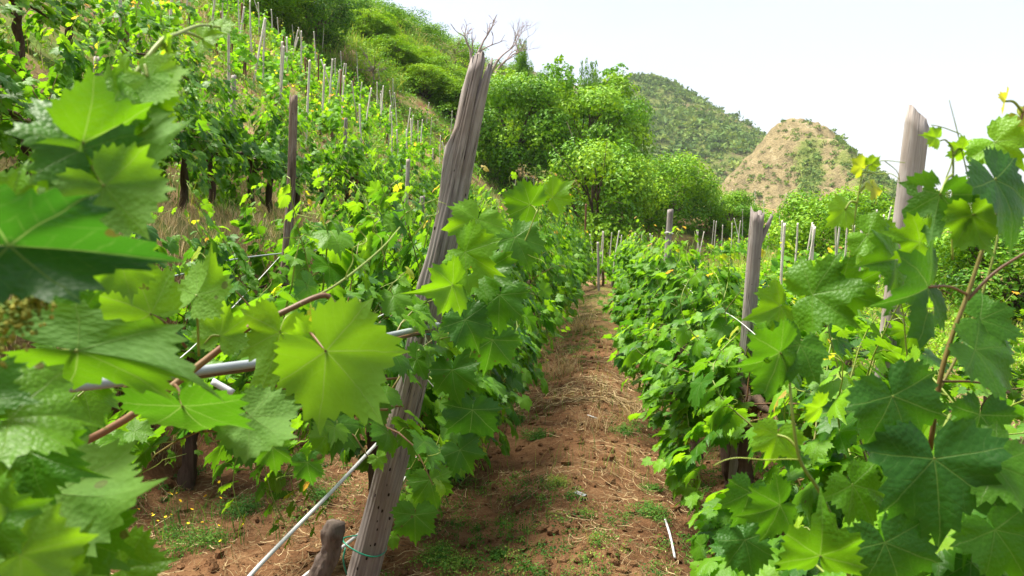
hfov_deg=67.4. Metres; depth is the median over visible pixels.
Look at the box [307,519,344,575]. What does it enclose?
vine stump
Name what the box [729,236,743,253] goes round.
grape vine
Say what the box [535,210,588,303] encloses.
grape vine
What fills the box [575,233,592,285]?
grape vine
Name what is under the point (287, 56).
vine stake
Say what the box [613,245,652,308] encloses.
grape vine
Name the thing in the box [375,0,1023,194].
sky
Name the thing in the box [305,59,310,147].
vine stake
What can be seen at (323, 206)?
grape vine
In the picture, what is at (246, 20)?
grape vine
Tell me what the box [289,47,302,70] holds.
grape vine
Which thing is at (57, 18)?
grape vine
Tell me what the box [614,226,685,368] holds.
grape vine
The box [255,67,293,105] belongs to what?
grape vine
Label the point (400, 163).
grape vine
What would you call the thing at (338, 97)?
grape vine
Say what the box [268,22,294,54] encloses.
grape vine
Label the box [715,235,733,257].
grape vine
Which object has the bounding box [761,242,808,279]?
grape vine
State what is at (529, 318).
grape vine
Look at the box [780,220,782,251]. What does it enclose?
vine stake
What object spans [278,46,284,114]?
vine stake
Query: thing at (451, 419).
grape vine
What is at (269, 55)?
grape vine
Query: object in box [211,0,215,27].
vine stake
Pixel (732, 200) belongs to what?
round bush
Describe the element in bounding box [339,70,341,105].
vine stake
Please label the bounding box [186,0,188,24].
vine stake
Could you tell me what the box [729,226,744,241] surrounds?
grape vine
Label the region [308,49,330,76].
grape vine
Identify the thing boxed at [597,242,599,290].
vine post
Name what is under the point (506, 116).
feathery shrub
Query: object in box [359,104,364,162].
vine stake
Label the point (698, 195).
broadleaf tree
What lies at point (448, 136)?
grape vine
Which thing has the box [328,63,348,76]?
grape vine
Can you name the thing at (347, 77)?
grape vine
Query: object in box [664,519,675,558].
plastic stick
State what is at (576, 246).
grape vine
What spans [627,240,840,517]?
grape vine
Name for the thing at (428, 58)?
feathery shrub
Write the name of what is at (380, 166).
grape vine
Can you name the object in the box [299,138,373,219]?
grape vine
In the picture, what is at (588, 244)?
grape vine
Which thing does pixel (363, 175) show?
grape vine
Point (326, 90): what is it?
grape vine
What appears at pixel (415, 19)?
ridge bush
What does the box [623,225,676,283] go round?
grape vine
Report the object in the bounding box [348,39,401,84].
pale shrub
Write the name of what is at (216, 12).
grape vine
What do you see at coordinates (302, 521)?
guide rod
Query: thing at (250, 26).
vine stake
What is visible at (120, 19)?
vine stake
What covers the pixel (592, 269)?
grape vine
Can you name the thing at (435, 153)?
grape vine
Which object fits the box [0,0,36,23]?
grape vine
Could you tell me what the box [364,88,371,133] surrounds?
vine stake
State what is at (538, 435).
weed plant
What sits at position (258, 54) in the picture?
vine stake
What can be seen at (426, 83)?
feathery shrub
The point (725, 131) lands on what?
scrub
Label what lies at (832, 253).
grape vine
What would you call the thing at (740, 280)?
grape vine
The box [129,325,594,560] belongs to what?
yellow flowers
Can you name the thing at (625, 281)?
grape vine
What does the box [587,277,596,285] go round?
grape vine
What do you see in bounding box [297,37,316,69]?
grape vine
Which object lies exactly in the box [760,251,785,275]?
grape vine
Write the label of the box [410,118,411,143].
vine stake
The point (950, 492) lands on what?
grape vine
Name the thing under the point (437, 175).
grape vine
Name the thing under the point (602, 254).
vine stake
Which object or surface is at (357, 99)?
grape vine
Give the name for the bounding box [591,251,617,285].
grape vine
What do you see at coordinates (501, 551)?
weed plant
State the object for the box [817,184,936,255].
round bush
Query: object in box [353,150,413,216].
grape vine
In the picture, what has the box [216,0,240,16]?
grape vine
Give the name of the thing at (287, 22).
grape vine
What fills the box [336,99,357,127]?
grape vine
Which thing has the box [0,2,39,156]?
grape vine
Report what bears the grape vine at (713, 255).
on the ground at (514, 460)
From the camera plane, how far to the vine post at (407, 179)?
13.87 m
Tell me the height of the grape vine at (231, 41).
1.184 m
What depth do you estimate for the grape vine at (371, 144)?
20.73 m
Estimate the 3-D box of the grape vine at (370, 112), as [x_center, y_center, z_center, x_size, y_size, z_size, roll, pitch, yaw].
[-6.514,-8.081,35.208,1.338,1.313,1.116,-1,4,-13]
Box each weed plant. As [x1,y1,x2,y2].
[156,517,235,557]
[208,488,266,520]
[306,481,340,505]
[398,491,451,514]
[404,538,481,575]
[482,543,512,561]
[501,412,539,424]
[520,424,555,440]
[545,473,570,488]
[614,422,633,435]
[617,498,674,527]
[638,482,664,494]
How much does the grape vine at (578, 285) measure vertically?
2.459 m
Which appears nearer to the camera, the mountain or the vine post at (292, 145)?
the vine post at (292, 145)
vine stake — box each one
[117,0,121,61]
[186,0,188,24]
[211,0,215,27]
[227,33,230,114]
[238,0,239,29]
[240,3,242,26]
[240,7,244,32]
[249,0,253,65]
[252,17,265,87]
[258,2,259,35]
[262,21,265,88]
[278,41,282,102]
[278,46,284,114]
[286,37,289,91]
[300,31,302,87]
[304,57,306,95]
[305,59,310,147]
[313,31,317,66]
[321,59,331,91]
[321,64,325,132]
[328,59,332,102]
[336,69,340,96]
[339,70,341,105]
[340,75,344,134]
[351,81,358,123]
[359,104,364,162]
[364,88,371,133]
[380,86,383,128]
[388,105,390,146]
[391,112,392,152]
[394,92,397,126]
[396,129,400,171]
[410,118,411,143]
[600,231,603,279]
[611,231,619,286]
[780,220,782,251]
[780,223,785,305]
[794,223,798,260]
[806,222,812,260]
[809,226,815,259]
[812,224,814,259]
[835,226,836,254]
[837,227,840,253]
[844,228,847,256]
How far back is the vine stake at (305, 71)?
25.53 m
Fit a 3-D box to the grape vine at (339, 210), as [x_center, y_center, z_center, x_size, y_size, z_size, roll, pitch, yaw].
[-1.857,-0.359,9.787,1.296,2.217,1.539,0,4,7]
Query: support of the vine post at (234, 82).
on the ground at (514, 460)
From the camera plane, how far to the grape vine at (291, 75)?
21.55 m
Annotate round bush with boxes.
[702,188,767,236]
[762,188,870,268]
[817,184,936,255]
[878,231,967,304]
[923,217,1023,325]
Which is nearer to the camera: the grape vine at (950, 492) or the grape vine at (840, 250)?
the grape vine at (950, 492)
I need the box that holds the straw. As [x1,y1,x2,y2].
[111,280,782,575]
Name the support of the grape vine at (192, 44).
on the ground at (514, 460)
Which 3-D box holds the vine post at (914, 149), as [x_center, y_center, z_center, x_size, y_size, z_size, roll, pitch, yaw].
[1.167,0.712,2.501,0.083,2.600,0.062,5,4,0]
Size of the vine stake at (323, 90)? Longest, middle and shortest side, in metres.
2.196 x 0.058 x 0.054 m
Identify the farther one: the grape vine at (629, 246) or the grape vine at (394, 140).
the grape vine at (394, 140)
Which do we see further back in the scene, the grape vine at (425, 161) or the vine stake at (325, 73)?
the vine stake at (325, 73)
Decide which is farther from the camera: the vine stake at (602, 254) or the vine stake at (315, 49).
the vine stake at (315, 49)
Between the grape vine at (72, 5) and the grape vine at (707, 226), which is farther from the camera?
the grape vine at (707, 226)
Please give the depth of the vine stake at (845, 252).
15.27 m
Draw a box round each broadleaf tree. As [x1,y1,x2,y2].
[229,0,317,22]
[279,0,361,51]
[475,68,578,186]
[527,54,654,196]
[535,121,661,259]
[578,81,657,189]
[623,149,725,236]
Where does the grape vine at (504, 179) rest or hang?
on the ground at (514, 460)
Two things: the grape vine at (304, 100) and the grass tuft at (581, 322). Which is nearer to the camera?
the grass tuft at (581, 322)
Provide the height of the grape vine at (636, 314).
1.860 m
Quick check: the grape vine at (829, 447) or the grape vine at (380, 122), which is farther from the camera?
the grape vine at (380, 122)
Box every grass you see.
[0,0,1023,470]
[2,0,1023,543]
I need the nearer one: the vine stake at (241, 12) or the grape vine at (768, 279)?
the grape vine at (768, 279)
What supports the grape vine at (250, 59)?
on the ground at (514, 460)
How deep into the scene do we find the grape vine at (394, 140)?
26.09 m
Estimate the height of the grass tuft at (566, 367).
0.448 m
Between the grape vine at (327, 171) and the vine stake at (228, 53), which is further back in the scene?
the vine stake at (228, 53)
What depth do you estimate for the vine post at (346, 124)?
16.79 m
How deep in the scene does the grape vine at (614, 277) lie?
14.69 m
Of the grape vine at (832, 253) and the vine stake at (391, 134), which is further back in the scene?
the vine stake at (391, 134)
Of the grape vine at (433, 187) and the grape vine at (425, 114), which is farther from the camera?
the grape vine at (425, 114)
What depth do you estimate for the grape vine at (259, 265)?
7.12 m
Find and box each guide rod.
[247,443,376,575]
[302,456,416,575]
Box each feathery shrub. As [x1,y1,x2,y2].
[341,8,405,41]
[361,34,425,70]
[394,63,459,100]
[395,45,454,77]
[426,53,482,99]
[427,76,509,130]
[489,71,526,126]
[500,107,533,134]
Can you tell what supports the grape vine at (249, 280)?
on the ground at (514, 460)
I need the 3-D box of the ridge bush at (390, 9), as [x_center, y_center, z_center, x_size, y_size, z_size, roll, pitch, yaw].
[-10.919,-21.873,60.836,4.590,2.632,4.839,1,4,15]
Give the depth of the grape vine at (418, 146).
29.47 m
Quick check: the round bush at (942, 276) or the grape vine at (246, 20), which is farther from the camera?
the grape vine at (246, 20)
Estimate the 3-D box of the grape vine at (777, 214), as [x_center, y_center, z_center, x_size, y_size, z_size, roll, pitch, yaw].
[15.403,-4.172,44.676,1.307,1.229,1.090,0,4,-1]
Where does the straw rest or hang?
on the ground at (514, 460)
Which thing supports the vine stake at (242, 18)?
on the ground at (514, 460)
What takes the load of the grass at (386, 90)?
on the ground at (514, 460)
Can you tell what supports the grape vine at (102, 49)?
on the ground at (514, 460)
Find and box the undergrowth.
[0,0,1023,426]
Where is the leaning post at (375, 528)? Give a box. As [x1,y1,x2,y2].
[343,51,492,575]
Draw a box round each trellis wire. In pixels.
[175,250,316,276]
[180,259,277,357]
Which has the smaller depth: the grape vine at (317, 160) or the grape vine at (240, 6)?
the grape vine at (317, 160)
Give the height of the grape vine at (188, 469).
2.140 m
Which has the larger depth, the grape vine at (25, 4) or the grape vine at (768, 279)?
the grape vine at (768, 279)
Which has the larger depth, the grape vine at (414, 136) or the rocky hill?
the rocky hill
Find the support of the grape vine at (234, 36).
on the ground at (514, 460)
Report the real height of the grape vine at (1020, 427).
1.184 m
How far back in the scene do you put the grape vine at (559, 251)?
11.08 m
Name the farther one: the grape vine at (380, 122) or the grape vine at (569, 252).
the grape vine at (380, 122)
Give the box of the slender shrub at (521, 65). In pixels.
[505,39,534,88]
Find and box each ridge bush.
[335,0,373,14]
[355,0,407,26]
[390,6,431,35]
[414,22,451,44]
[452,38,488,60]
[493,58,514,78]
[535,67,555,83]
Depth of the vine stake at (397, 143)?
23.30 m
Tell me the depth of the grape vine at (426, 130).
41.96 m
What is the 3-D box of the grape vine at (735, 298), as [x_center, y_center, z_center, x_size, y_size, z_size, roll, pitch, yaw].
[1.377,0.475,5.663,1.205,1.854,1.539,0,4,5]
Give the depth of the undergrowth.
32.05 m
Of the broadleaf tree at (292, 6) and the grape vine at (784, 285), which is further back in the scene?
the broadleaf tree at (292, 6)
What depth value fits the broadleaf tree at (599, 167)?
37.36 m
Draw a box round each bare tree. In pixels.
[451,15,504,59]
[485,19,540,76]
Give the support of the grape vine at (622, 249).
on the ground at (514, 460)
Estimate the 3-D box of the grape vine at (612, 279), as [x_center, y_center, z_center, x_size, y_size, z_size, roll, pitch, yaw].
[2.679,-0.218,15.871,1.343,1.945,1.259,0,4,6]
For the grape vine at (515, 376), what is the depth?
4.32 m
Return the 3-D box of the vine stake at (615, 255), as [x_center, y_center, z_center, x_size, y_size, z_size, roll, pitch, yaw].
[3.334,-0.783,24.993,0.048,2.200,0.107,8,2,25]
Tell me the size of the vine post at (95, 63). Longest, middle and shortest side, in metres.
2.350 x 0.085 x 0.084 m
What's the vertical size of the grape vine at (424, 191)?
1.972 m
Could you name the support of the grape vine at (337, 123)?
on the ground at (514, 460)
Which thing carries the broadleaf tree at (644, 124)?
on the ground at (514, 460)
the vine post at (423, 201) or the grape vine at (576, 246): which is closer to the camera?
the vine post at (423, 201)
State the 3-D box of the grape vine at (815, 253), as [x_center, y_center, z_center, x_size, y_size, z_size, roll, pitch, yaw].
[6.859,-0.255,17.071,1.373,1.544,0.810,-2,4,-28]
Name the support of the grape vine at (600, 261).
on the ground at (514, 460)
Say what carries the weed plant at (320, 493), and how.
on the ground at (514, 460)
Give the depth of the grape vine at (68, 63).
5.90 m
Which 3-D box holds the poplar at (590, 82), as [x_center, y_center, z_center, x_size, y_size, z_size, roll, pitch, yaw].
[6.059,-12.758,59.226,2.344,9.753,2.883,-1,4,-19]
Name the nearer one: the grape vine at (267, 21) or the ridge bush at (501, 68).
the grape vine at (267, 21)
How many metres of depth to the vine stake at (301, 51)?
26.66 m
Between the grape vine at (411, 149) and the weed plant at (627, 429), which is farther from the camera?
the grape vine at (411, 149)
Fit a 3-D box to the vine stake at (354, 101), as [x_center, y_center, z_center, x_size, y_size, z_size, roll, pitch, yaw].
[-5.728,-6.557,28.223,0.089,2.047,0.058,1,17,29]
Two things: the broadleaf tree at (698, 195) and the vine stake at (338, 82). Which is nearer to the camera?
the vine stake at (338, 82)
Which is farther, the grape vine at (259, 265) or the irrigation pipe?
the grape vine at (259, 265)
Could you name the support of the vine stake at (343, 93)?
on the ground at (514, 460)
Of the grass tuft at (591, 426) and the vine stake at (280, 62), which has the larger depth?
the vine stake at (280, 62)
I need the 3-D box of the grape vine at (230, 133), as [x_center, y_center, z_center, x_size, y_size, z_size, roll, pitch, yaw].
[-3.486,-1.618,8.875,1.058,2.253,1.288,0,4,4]
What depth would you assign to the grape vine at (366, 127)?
24.82 m
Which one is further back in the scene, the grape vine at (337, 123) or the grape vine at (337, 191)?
the grape vine at (337, 123)
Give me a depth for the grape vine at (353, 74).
44.63 m
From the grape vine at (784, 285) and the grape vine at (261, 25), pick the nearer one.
the grape vine at (784, 285)
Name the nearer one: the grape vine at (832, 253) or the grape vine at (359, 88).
the grape vine at (832, 253)
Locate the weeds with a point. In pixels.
(532, 569)
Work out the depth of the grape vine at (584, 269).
14.27 m
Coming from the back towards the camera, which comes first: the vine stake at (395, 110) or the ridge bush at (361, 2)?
the ridge bush at (361, 2)
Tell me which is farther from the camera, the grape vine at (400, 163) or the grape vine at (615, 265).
the grape vine at (615, 265)
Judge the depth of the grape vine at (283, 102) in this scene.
15.50 m
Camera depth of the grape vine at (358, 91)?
30.34 m
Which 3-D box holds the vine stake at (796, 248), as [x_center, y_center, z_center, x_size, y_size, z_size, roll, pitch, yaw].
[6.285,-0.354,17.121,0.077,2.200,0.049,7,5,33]
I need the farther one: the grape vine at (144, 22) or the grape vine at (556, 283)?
the grape vine at (144, 22)
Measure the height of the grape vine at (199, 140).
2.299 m
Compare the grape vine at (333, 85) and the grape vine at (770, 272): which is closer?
the grape vine at (770, 272)
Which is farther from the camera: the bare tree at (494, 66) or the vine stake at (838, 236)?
the bare tree at (494, 66)
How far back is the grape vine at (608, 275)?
24.92 m
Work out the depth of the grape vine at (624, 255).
18.54 m
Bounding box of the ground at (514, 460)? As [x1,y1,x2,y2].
[0,0,1023,575]
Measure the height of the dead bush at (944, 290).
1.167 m
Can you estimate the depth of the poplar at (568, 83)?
56.82 m
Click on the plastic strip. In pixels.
(216, 383)
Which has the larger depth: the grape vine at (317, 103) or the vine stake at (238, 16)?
the vine stake at (238, 16)
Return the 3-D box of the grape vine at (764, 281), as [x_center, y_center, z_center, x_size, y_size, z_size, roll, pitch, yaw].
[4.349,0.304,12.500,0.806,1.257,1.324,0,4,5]
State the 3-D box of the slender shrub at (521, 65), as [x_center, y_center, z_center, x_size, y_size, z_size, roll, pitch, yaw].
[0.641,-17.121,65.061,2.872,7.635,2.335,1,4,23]
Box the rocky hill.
[719,118,971,229]
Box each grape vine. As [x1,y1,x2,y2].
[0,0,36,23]
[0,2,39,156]
[0,4,98,176]
[0,13,461,575]
[0,15,141,168]
[9,0,104,72]
[10,0,133,47]
[25,16,216,202]
[81,0,161,54]
[91,0,163,51]
[95,0,197,93]
[119,180,247,490]
[131,45,247,210]
[150,0,183,34]
[160,46,268,209]
[161,1,240,131]
[163,0,201,24]
[177,202,332,323]
[186,15,241,55]
[195,74,319,211]
[198,0,240,18]
[203,168,574,571]
[214,81,321,214]
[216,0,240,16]
[217,22,278,81]
[223,25,244,52]
[228,0,255,17]
[229,183,368,302]
[233,42,294,88]
[234,9,253,33]
[245,10,277,36]
[247,40,274,68]
[248,104,341,216]
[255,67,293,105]
[256,10,273,37]
[256,76,313,132]
[268,13,297,27]
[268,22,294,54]
[270,51,302,89]
[272,46,305,72]
[274,96,317,137]
[287,30,312,53]
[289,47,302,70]
[293,57,318,87]
[296,67,319,95]
[296,89,346,137]
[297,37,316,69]
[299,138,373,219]
[299,177,402,293]
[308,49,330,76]
[312,41,331,54]
[313,67,329,89]
[314,175,402,281]
[315,94,346,146]
[316,93,343,132]
[318,81,348,105]
[318,128,375,205]
[320,71,345,96]
[327,94,389,208]
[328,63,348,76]
[333,79,370,107]
[335,93,354,114]
[336,71,352,90]
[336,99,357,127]
[339,151,532,478]
[340,157,399,211]
[344,64,364,79]
[345,82,376,107]
[345,92,371,123]
[347,72,368,95]
[353,107,378,144]
[353,132,385,162]
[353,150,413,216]
[362,99,384,119]
[364,148,548,480]
[365,100,386,112]
[365,135,406,214]
[369,108,388,130]
[371,76,389,90]
[371,115,403,143]
[372,131,409,155]
[377,180,435,275]
[383,104,399,122]
[384,153,431,212]
[385,138,415,175]
[388,115,414,134]
[389,132,431,154]
[390,128,424,154]
[390,137,432,170]
[398,125,418,145]
[398,169,436,216]
[398,175,565,399]
[405,145,438,212]
[410,137,442,162]
[411,105,433,121]
[413,124,431,148]
[415,124,433,140]
[418,143,441,222]
[418,153,441,182]
[422,141,443,164]
[439,126,451,141]
[444,135,552,375]
[469,164,573,387]
[474,200,571,357]
[491,189,585,334]
[500,171,518,183]
[501,206,570,337]
[510,173,571,326]
[530,206,583,336]
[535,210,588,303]
[536,194,587,287]
[538,214,583,312]
[546,206,581,258]
[554,218,590,302]
[565,221,590,281]
[572,217,590,253]
[575,222,596,270]
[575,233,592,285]
[579,230,594,284]
[585,237,595,275]
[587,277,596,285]
[590,249,608,276]
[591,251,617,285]
[593,257,619,286]
[597,226,678,322]
[602,244,744,434]
[607,240,684,317]
[608,237,738,403]
[609,230,656,289]
[612,239,679,329]
[612,249,640,275]
[613,238,660,304]
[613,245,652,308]
[613,247,694,333]
[614,225,647,280]
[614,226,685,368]
[615,216,664,294]
[615,234,655,276]
[615,241,829,530]
[616,226,765,459]
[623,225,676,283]
[624,228,716,373]
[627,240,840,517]
[686,285,1023,575]
[692,248,707,269]
[694,221,719,233]
[695,240,710,256]
[700,244,717,259]
[710,268,745,291]
[712,87,1023,575]
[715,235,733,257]
[723,238,745,259]
[727,240,747,258]
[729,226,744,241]
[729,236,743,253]
[744,264,783,286]
[758,271,787,304]
[759,261,785,285]
[759,269,775,288]
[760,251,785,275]
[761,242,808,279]
[765,208,787,221]
[794,243,843,261]
[804,242,832,259]
[820,307,879,367]
[827,315,948,376]
[833,229,851,256]
[934,291,1023,422]
[1009,386,1023,439]
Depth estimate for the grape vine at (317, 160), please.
11.40 m
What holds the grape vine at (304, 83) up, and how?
on the ground at (514, 460)
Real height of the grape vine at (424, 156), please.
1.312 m
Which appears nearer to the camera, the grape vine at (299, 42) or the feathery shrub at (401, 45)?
the grape vine at (299, 42)
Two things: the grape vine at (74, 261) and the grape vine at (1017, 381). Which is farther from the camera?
the grape vine at (1017, 381)
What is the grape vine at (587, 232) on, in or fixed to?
on the ground at (514, 460)
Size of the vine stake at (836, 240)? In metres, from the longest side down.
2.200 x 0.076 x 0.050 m
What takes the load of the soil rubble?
on the ground at (514, 460)
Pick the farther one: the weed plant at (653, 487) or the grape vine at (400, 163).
the grape vine at (400, 163)
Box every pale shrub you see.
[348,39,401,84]
[439,33,475,59]
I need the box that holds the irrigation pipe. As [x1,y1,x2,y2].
[69,322,439,392]
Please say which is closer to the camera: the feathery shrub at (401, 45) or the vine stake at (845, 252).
the vine stake at (845, 252)
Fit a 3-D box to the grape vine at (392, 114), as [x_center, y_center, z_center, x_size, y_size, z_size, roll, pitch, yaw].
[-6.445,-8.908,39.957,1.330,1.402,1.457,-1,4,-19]
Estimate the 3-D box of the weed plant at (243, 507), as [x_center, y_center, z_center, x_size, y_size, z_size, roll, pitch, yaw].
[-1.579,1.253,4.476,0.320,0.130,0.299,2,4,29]
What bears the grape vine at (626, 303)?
on the ground at (514, 460)
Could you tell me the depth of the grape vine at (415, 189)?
17.70 m
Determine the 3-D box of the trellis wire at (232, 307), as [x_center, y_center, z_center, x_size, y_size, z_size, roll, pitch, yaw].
[-1.886,-0.074,5.459,0.109,0.660,7.193,-1,4,-10]
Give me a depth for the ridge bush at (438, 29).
64.41 m
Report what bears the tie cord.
hanging from the grape vine at (74, 261)
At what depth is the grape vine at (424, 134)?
36.21 m
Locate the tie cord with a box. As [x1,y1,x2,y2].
[424,333,437,386]
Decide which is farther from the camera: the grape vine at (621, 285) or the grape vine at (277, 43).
the grape vine at (277, 43)
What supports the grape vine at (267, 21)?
on the ground at (514, 460)
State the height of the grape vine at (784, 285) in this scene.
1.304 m
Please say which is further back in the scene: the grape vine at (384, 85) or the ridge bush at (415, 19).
the ridge bush at (415, 19)
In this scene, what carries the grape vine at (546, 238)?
on the ground at (514, 460)
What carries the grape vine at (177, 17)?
on the ground at (514, 460)
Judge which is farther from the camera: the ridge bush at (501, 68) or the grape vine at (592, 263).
the ridge bush at (501, 68)
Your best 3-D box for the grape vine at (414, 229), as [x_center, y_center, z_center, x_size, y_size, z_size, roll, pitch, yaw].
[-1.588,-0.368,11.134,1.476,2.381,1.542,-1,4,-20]
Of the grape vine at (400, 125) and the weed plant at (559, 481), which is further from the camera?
the grape vine at (400, 125)
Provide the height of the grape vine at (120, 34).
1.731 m
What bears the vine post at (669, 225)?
on the ground at (514, 460)
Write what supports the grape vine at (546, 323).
on the ground at (514, 460)
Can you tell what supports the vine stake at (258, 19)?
on the ground at (514, 460)
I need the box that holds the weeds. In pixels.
[110,290,770,575]
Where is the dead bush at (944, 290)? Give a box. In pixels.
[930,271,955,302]
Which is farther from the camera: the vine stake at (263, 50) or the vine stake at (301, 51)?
the vine stake at (301, 51)
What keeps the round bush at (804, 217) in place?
on the ground at (514, 460)
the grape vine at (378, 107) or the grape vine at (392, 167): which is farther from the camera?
the grape vine at (378, 107)
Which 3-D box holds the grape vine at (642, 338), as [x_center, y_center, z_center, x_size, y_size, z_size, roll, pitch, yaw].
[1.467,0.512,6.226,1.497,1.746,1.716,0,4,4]
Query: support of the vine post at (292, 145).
on the ground at (514, 460)
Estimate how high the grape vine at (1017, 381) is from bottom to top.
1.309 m
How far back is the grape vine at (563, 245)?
12.12 m
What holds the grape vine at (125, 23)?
on the ground at (514, 460)
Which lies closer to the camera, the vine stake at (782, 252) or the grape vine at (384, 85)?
the vine stake at (782, 252)
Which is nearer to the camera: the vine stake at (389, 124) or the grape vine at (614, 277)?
the grape vine at (614, 277)
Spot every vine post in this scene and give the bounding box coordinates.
[93,56,102,75]
[231,74,235,115]
[278,94,297,296]
[343,118,347,161]
[404,159,409,229]
[417,196,424,265]
[584,204,586,238]
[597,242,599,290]
[659,209,673,327]
[728,207,772,483]
[867,103,929,500]
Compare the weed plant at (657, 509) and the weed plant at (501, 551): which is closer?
the weed plant at (501, 551)
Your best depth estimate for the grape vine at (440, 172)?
27.98 m
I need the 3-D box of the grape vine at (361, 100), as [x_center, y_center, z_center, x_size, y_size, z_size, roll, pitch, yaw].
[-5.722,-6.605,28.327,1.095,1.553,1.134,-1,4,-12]
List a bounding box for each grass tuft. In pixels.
[538,338,588,376]
[545,403,638,437]
[562,310,600,331]
[592,369,608,395]
[603,391,643,422]
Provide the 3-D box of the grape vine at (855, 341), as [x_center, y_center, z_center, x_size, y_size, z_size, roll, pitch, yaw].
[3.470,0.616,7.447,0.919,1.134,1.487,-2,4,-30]
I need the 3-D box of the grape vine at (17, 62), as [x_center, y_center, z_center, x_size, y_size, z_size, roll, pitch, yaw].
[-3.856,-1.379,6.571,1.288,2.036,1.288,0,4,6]
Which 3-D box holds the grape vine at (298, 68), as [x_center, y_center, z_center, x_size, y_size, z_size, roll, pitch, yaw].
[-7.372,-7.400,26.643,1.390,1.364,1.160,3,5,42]
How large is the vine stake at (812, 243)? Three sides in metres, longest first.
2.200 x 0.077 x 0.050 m
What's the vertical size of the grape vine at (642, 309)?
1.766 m
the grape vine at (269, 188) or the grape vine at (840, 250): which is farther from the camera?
the grape vine at (840, 250)
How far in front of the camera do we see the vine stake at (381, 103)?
32.49 m
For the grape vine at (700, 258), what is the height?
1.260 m
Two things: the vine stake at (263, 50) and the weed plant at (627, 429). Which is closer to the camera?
the weed plant at (627, 429)
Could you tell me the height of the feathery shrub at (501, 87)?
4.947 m
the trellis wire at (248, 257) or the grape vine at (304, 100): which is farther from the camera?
the grape vine at (304, 100)
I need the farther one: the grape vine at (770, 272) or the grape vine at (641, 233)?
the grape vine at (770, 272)
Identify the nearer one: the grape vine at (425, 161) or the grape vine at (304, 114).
the grape vine at (304, 114)
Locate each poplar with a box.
[555,65,576,165]
[578,57,598,127]
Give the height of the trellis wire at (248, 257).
0.200 m
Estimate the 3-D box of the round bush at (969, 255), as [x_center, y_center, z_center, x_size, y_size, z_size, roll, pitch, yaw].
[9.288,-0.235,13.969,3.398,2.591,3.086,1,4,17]
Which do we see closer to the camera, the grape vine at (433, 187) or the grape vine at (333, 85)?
the grape vine at (433, 187)
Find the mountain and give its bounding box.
[531,71,763,185]
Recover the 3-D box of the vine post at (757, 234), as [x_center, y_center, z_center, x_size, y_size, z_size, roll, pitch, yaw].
[1.325,0.689,4.352,0.132,2.300,0.091,3,4,0]
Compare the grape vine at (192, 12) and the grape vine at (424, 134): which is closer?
the grape vine at (192, 12)
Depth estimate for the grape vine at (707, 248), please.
39.05 m
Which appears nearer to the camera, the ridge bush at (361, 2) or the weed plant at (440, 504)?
the weed plant at (440, 504)
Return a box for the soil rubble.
[138,325,806,575]
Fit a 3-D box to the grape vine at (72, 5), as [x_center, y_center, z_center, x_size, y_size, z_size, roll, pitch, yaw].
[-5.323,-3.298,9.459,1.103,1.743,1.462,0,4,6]
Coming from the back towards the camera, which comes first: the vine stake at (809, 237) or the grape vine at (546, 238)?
the vine stake at (809, 237)
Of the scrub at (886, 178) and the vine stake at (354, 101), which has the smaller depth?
the vine stake at (354, 101)
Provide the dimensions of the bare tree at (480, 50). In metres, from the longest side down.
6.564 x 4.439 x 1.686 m
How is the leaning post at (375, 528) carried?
on the ground at (514, 460)
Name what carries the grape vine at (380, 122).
on the ground at (514, 460)
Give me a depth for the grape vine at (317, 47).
44.16 m
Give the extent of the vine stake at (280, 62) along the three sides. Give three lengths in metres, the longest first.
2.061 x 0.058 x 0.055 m
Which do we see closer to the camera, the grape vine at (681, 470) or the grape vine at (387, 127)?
the grape vine at (681, 470)
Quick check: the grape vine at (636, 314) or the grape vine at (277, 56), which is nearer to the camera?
the grape vine at (636, 314)
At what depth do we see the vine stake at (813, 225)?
13.01 m
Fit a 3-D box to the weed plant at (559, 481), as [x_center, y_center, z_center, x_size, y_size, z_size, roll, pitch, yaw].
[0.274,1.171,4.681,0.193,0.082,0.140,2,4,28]
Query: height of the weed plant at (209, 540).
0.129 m
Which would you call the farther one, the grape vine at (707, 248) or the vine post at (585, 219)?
the grape vine at (707, 248)
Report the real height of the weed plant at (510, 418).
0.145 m
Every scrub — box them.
[520,67,1023,222]
[727,118,1023,231]
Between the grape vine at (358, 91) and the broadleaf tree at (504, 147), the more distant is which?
the broadleaf tree at (504, 147)
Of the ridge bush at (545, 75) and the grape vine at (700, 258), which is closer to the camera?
the grape vine at (700, 258)
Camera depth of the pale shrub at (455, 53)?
65.37 m
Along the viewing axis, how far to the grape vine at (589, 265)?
22.94 m
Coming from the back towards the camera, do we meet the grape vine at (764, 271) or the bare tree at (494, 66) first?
the bare tree at (494, 66)
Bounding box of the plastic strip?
[210,378,234,394]
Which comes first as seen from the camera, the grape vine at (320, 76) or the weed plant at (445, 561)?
the weed plant at (445, 561)
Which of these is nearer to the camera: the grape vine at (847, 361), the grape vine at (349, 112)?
the grape vine at (847, 361)
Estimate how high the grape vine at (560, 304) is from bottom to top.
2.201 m
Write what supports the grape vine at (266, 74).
on the ground at (514, 460)
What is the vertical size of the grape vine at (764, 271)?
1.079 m
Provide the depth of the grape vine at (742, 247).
33.92 m
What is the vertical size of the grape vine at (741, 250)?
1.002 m
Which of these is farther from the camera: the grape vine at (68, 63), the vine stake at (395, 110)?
the vine stake at (395, 110)

